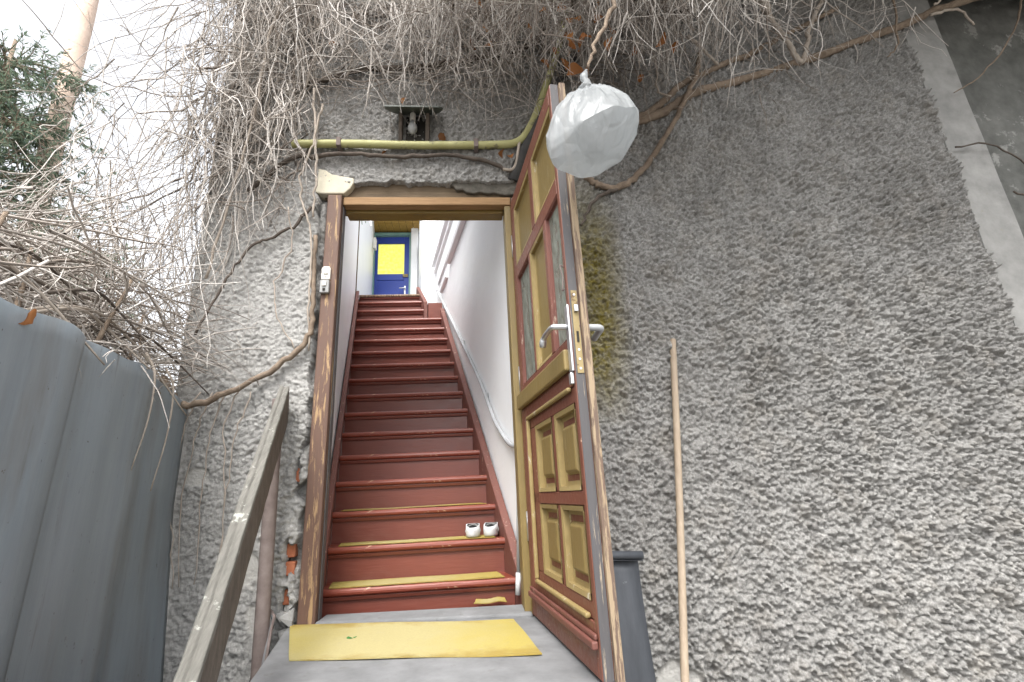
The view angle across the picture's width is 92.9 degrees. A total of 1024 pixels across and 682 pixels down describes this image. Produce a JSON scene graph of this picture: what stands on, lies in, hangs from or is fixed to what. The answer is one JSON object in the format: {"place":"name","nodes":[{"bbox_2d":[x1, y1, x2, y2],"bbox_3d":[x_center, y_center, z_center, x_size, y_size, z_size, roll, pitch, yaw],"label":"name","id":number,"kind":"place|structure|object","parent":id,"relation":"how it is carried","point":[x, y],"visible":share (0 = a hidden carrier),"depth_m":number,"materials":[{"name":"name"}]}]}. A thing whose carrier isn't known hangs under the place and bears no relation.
{"place":"outdoors","nodes":[
{"label":"outdoors","id":0,"kind":"place"},
{"bbox_2d":[0,0,404,391],"label":"sky","id":1,"kind":"structure","parent":0,"point":[13,13],"materials":[{"name":"white"}]},
{"bbox_2d":[372,232,410,294],"bbox_3d":[-2.192,-1.042,8.811,0.715,2.022,0.120,-1,-17,-5],"label":"door","id":2,"kind":"structure","parent":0,"point":[384,284],"depth_m":8.87,"materials":[{"name":"blue paint"}]},
{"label":"ground","id":3,"kind":"structure","parent":0,"visible":0},
{"bbox_2d":[4,0,98,277],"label":"pine tree","id":4,"kind":"object","parent":3,"relation":"on","point":[80,30],"visible":0.31,"depth_m":7.71,"materials":[{"name":"brown plant"}]},
{"bbox_2d":[0,25,141,292],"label":"evergreen tree","id":5,"kind":"object","parent":3,"relation":"on","point":[22,132],"visible":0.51,"depth_m":6.66,"materials":[{"name":"green plant"}]},
{"bbox_2d":[0,186,148,349],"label":"evergreen shrub","id":6,"kind":"object","parent":3,"relation":"on","point":[27,202],"visible":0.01,"depth_m":5.49,"materials":[{"name":"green plant"}]},
{"bbox_2d":[0,297,187,681],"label":"metal fence","id":7,"kind":"object","parent":3,"relation":"on","point":[86,516],"visible":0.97,"depth_m":1.30,"materials":[{"name":"grey metal"}]},
{"bbox_2d":[0,133,268,490],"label":"bare shrub","id":8,"kind":"object","parent":3,"relation":"on","point":[33,288],"visible":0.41,"depth_m":1.59,"materials":[{"name":"brown plant"}]},
{"bbox_2d":[173,386,289,681],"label":"handrail","id":9,"kind":"object","parent":3,"relation":"on","point":[203,655],"visible":0.99,"depth_m":1.35,"materials":[{"name":"grey wood"}]},
{"bbox_2d":[249,609,275,681],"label":"cable bundle","id":10,"kind":"object","parent":9,"relation":"attached to","point":[268,642],"visible":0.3,"depth_m":1.83,"materials":[{"name":"plastic"}]},
{"bbox_2d":[250,616,625,681],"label":"entrance steps","id":11,"kind":"structure","parent":3,"relation":"on","point":[557,660],"depth_m":1.42,"materials":[{"name":"concrete"}]},
{"bbox_2d":[289,619,541,660],"bbox_3d":[-0.390,1.042,1.708,0.964,0.033,0.435,-3,-17,-1],"label":"landing mat","id":12,"kind":"object","parent":11,"relation":"on","point":[478,638],"visible":1,"depth_m":1.67,"materials":[{"name":"yellow fabric"}]},
{"bbox_2d":[163,0,1023,681],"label":"old house","id":13,"kind":"structure","parent":3,"relation":"on","point":[825,288],"depth_m":2.44,"materials":[{"name":"paint"}]},
{"bbox_2d":[373,238,376,250],"bbox_3d":[-2.397,-1.693,8.501,0.050,0.200,0.110,-1,-17,-5],"label":"meter box","id":14,"kind":"object","parent":13,"relation":"attached to","point":[374,244],"visible":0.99,"depth_m":8.46,"materials":[{"name":"plastic"}]},
{"bbox_2d":[383,105,442,140],"bbox_3d":[-0.525,-1.187,2.617,0.314,0.221,0.151,-1,-17,-5],"label":"wall lamp","id":15,"kind":"object","parent":13,"relation":"attached to","point":[419,128],"visible":0.74,"depth_m":2.63,"materials":[{"name":"metal"}]},
{"bbox_2d":[297,195,534,624],"bbox_3d":[-0.397,0.304,2.294,1.009,2.203,0.175,-1,-17,-5],"label":"door frame","id":16,"kind":"object","parent":13,"relation":"attached to","point":[310,600],"visible":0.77,"depth_m":2.22,"materials":[{"name":"paint"}]},
{"bbox_2d":[319,280,329,293],"bbox_3d":[-0.900,-0.262,2.337,0.043,0.067,0.028,-1,-17,-5],"label":"grey switch","id":17,"kind":"object","parent":16,"relation":"attached to","point":[324,286],"visible":1,"depth_m":2.33,"materials":[{"name":"plastic"}]},
{"bbox_2d":[321,266,330,279],"bbox_3d":[-0.903,-0.331,2.364,0.042,0.068,0.018,-1,-17,-5],"label":"bell push","id":18,"kind":"object","parent":16,"relation":"attached to","point":[326,273],"visible":1,"depth_m":2.36,"materials":[{"name":"plastic"}]},
{"bbox_2d":[510,82,624,681],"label":"front door","id":19,"kind":"structure","parent":16,"relation":"attached to","point":[572,594],"depth_m":1.68,"materials":[{"name":"red paint"}]},
{"bbox_2d":[321,287,521,617],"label":"staircase","id":20,"kind":"structure","parent":13,"relation":"on","point":[409,432],"depth_m":2.95,"materials":[{"name":"red wood"}]},
{"bbox_2d":[341,503,486,510],"bbox_3d":[-0.542,0.918,2.694,0.798,0.007,0.176,-1,-17,-5],"label":"step mat","id":21,"kind":"object","parent":20,"relation":"on","point":[412,506],"visible":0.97,"depth_m":2.65,"materials":[{"name":"yellow fabric"}]},
{"bbox_2d":[338,535,494,546],"bbox_3d":[-0.487,1.020,2.491,0.798,0.005,0.176,-1,-17,-5],"label":"step mat","id":22,"kind":"object","parent":20,"relation":"on","point":[405,541],"visible":0.91,"depth_m":2.46,"materials":[{"name":"yellow fabric"}]},
{"bbox_2d":[465,523,480,537],"bbox_3d":[-0.203,0.982,2.530,0.082,0.062,0.160,-3,-17,-1],"label":"clog","id":23,"kind":"object","parent":22,"relation":"on","point":[473,530],"visible":1,"depth_m":2.47,"materials":[{"name":"grey plastic"}]},
{"bbox_2d":[483,522,498,535],"bbox_3d":[-0.109,0.980,2.540,0.082,0.062,0.160,-5,-17,7],"label":"clog","id":24,"kind":"object","parent":22,"relation":"on","point":[490,528],"visible":1,"depth_m":2.48,"materials":[{"name":"grey plastic"}]},
{"bbox_2d":[329,571,504,588],"bbox_3d":[-0.447,1.123,2.289,0.818,0.006,0.179,-1,-17,-5],"label":"step mat","id":25,"kind":"object","parent":20,"relation":"on","point":[409,580],"visible":1,"depth_m":2.27,"materials":[{"name":"yellow fabric"}]},
{"bbox_2d":[474,597,506,603],"bbox_3d":[-0.098,1.157,2.170,0.145,0.011,0.083,-1,-17,-5],"label":"mat scrap","id":26,"kind":"object","parent":20,"relation":"on","point":[490,600],"visible":1,"depth_m":2.17,"materials":[{"name":"yellow fabric"}]},
{"bbox_2d":[515,496,520,594],"bbox_3d":[0.025,0.824,2.265,0.055,0.646,0.026,-1,-17,-5],"label":"grey tube","id":27,"kind":"object","parent":20,"relation":"attached to","point":[517,584],"visible":0.53,"depth_m":2.19,"materials":[{"name":"paint"}]},
{"bbox_2d":[291,10,569,152],"bbox_3d":[-0.394,-1.522,2.777,1.570,1.040,0.074,-1,-17,-5],"label":"gas pipe","id":28,"kind":"object","parent":13,"relation":"attached to","point":[339,143],"visible":0.89,"depth_m":2.60,"materials":[{"name":"yellow metal"}]},
{"bbox_2d":[435,290,513,447],"bbox_3d":[-0.430,-0.029,4.033,0.082,2.091,2.964,2,-18,-15],"label":"wall handrail","id":29,"kind":"object","parent":13,"relation":"attached to","point":[508,442],"depth_m":3.23,"materials":[{"name":"paint"}]},
{"bbox_2d":[0,0,1023,588],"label":"climbing vine","id":30,"kind":"object","parent":13,"relation":"hanging from","point":[596,18],"visible":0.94,"depth_m":2.47,"materials":[{"name":"brown plant"}]},
{"bbox_2d":[546,69,638,177],"bbox_3d":[0.251,-0.717,1.544,0.300,0.422,0.232,-1,-17,-5],"label":"plastic bag","id":31,"kind":"object","parent":30,"relation":"hanging from","point":[592,131],"visible":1,"depth_m":1.46,"materials":[{"name":"grey plastic"}]},
{"bbox_2d":[503,51,576,181],"bbox_3d":[0.169,-1.281,2.756,0.478,0.878,0.087,-1,-17,-5],"label":"black conduit","id":32,"kind":"object","parent":13,"relation":"attached to","point":[518,163],"visible":0.59,"depth_m":2.63,"materials":[{"name":"plastic"}]},
{"bbox_2d":[612,551,655,681],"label":"rubber sheet","id":33,"kind":"object","parent":3,"relation":"on","point":[637,657],"visible":0.45,"depth_m":1.97,"materials":[{"name":"grey rubber"}]},
{"bbox_2d":[670,338,688,681],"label":"wooden pole","id":34,"kind":"object","parent":3,"relation":"on","point":[683,639],"visible":0.98,"depth_m":2.03,"materials":[{"name":"brown wood"}]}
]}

